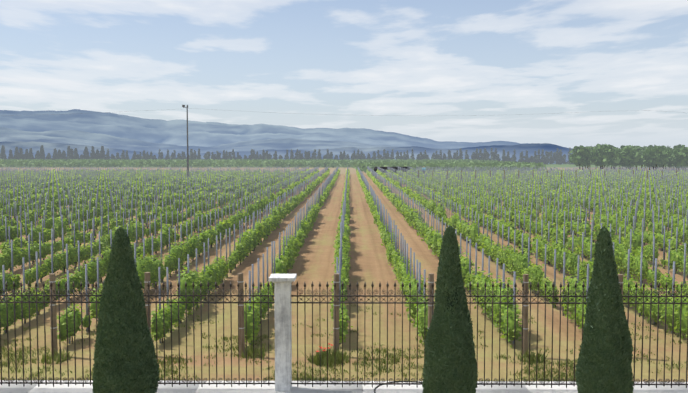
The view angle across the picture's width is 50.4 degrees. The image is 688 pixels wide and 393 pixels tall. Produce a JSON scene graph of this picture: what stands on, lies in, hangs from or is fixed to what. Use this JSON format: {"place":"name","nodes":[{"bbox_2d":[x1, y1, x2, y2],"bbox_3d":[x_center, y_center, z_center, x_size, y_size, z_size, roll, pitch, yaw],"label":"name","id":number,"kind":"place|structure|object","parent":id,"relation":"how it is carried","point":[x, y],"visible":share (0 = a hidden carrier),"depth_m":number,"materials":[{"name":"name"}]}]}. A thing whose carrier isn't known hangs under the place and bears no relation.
{"place":"outdoors","nodes":[
{"label":"outdoors","id":0,"kind":"place"},
{"bbox_2d":[0,127,397,148],"bbox_3d":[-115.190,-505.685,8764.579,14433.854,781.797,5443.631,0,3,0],"label":"mountain range","id":1,"kind":"structure","parent":0,"point":[97,137],"depth_m":10714.07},
{"bbox_2d":[0,133,458,154],"bbox_3d":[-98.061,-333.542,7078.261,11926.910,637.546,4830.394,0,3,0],"label":"mountain range","id":2,"kind":"structure","parent":0,"point":[22,138],"depth_m":8897.03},
{"bbox_2d":[0,118,484,148],"bbox_3d":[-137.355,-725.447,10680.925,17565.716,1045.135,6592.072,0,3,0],"label":"mountain range","id":3,"kind":"structure","parent":0,"point":[179,137],"depth_m":12936.86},
{"bbox_2d":[0,109,529,145],"bbox_3d":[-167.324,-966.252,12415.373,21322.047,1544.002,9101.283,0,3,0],"label":"mountain range","id":4,"kind":"structure","parent":0,"point":[94,117],"depth_m":15683.00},
{"bbox_2d":[0,158,561,172],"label":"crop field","id":5,"kind":"structure","parent":0,"point":[362,164],"depth_m":223.65,"materials":[{"name":"green plant"}]},
{"bbox_2d":[0,141,572,163],"bbox_3d":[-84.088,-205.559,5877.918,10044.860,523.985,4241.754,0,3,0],"label":"mountain range","id":6,"kind":"structure","parent":0,"point":[35,146],"depth_m":7462.87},
{"bbox_2d":[0,164,687,381],"bbox_3d":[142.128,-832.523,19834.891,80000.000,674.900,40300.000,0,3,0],"label":"ground","id":7,"kind":"structure","parent":0,"point":[315,259],"depth_m":19.95,"materials":[{"name":"soil"}]},
{"bbox_2d":[92,227,159,392],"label":"thuja tree","id":8,"kind":"object","parent":7,"relation":"on","point":[125,359],"visible":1,"depth_m":11.82,"materials":[{"name":"green plant"}]},
{"bbox_2d":[269,274,296,390],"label":"stone pillar","id":9,"kind":"structure","parent":7,"relation":"on","point":[283,337],"depth_m":13.05,"materials":[{"name":"grey stone"}]},
{"bbox_2d":[0,281,687,387],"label":"iron fence","id":10,"kind":"object","parent":9,"relation":"attached to","point":[522,296],"visible":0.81,"depth_m":13.17,"materials":[{"name":"black metal"}]},
{"bbox_2d":[40,342,548,364],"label":"weed clumps","id":11,"kind":"object","parent":7,"relation":"on","point":[345,358],"visible":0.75,"depth_m":15.44,"materials":[{"name":"green plant"}]},
{"bbox_2d":[0,145,591,164],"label":"distant trees","id":12,"kind":"object","parent":7,"relation":"on","point":[557,157],"visible":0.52,"depth_m":281.98,"materials":[{"name":"plant"}]},
{"bbox_2d":[300,344,345,366],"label":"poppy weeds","id":13,"kind":"object","parent":7,"relation":"on","point":[324,360],"visible":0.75,"depth_m":15.19,"materials":[{"name":"green plant"}]},
{"bbox_2d":[0,287,685,380],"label":"grass tufts","id":14,"kind":"object","parent":7,"relation":"on","point":[397,358],"visible":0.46,"depth_m":15.19,"materials":[{"name":"green plant"}]},
{"bbox_2d":[0,216,685,343],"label":"vine trunks","id":15,"kind":"object","parent":7,"relation":"on","point":[243,260],"visible":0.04,"depth_m":27.78,"materials":[{"name":"brown plant"}]},
{"bbox_2d":[0,175,687,347],"bbox_3d":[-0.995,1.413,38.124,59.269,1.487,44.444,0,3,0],"label":"vine rows","id":16,"kind":"object","parent":7,"relation":"on","point":[293,239],"visible":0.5,"depth_m":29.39,"materials":[{"name":"green plant"}]},
{"bbox_2d":[0,166,687,344],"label":"vineyard stakes","id":17,"kind":"object","parent":7,"relation":"on","point":[93,174],"visible":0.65,"depth_m":45.60,"materials":[{"name":"grey wood"}]},
{"bbox_2d":[0,168,687,205],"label":"vine rows","id":18,"kind":"object","parent":7,"relation":"on","point":[315,183],"visible":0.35,"depth_m":87.23,"materials":[{"name":"green plant"}]},
{"bbox_2d":[0,380,687,392],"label":"wall","id":19,"kind":"structure","parent":7,"relation":"on","point":[182,388],"depth_m":13.28,"materials":[{"name":"concrete"}]},
{"bbox_2d":[374,381,421,392],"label":"garden hose","id":20,"kind":"object","parent":19,"relation":"on","point":[393,382],"visible":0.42,"depth_m":13.60,"materials":[{"name":"rubber"}]},
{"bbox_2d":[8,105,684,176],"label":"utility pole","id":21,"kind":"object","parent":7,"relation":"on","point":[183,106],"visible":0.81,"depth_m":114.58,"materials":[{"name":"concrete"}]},
{"bbox_2d":[49,170,676,356],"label":"wooden posts","id":22,"kind":"object","parent":7,"relation":"on","point":[336,319],"visible":0.5,"depth_m":15.65,"materials":[{"name":"wood"}]},
{"bbox_2d":[49,281,622,328],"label":"vineyard post bands","id":23,"kind":"object","parent":22,"relation":"attached to","point":[243,304],"visible":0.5,"depth_m":15.64,"materials":[{"name":"silver metal"}]},
{"bbox_2d":[374,167,409,172],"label":"sheds","id":24,"kind":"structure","parent":7,"relation":"on","point":[385,168],"depth_m":148.97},
{"bbox_2d":[422,225,478,392],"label":"thuja tree","id":25,"kind":"object","parent":7,"relation":"on","point":[450,365],"visible":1,"depth_m":11.81,"materials":[{"name":"green plant"}]},
{"bbox_2d":[575,226,633,392],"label":"thuja tree","id":26,"kind":"object","parent":7,"relation":"on","point":[604,362],"visible":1,"depth_m":11.78,"materials":[{"name":"green plant"}]},
{"bbox_2d":[569,144,687,167],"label":"orchard trees","id":27,"kind":"object","parent":7,"relation":"on","point":[627,156],"visible":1,"depth_m":159.18,"materials":[{"name":"green plant"}]},
{"bbox_2d":[579,165,683,170],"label":"tree trunks","id":28,"kind":"object","parent":7,"relation":"on","point":[626,167],"visible":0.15,"depth_m":183.44,"materials":[{"name":"brown wood"}]},
{"bbox_2d":[0,0,687,148],"label":"sky","id":29,"kind":"structure","parent":0,"point":[422,68],"materials":[{"name":"blue"}]}
]}

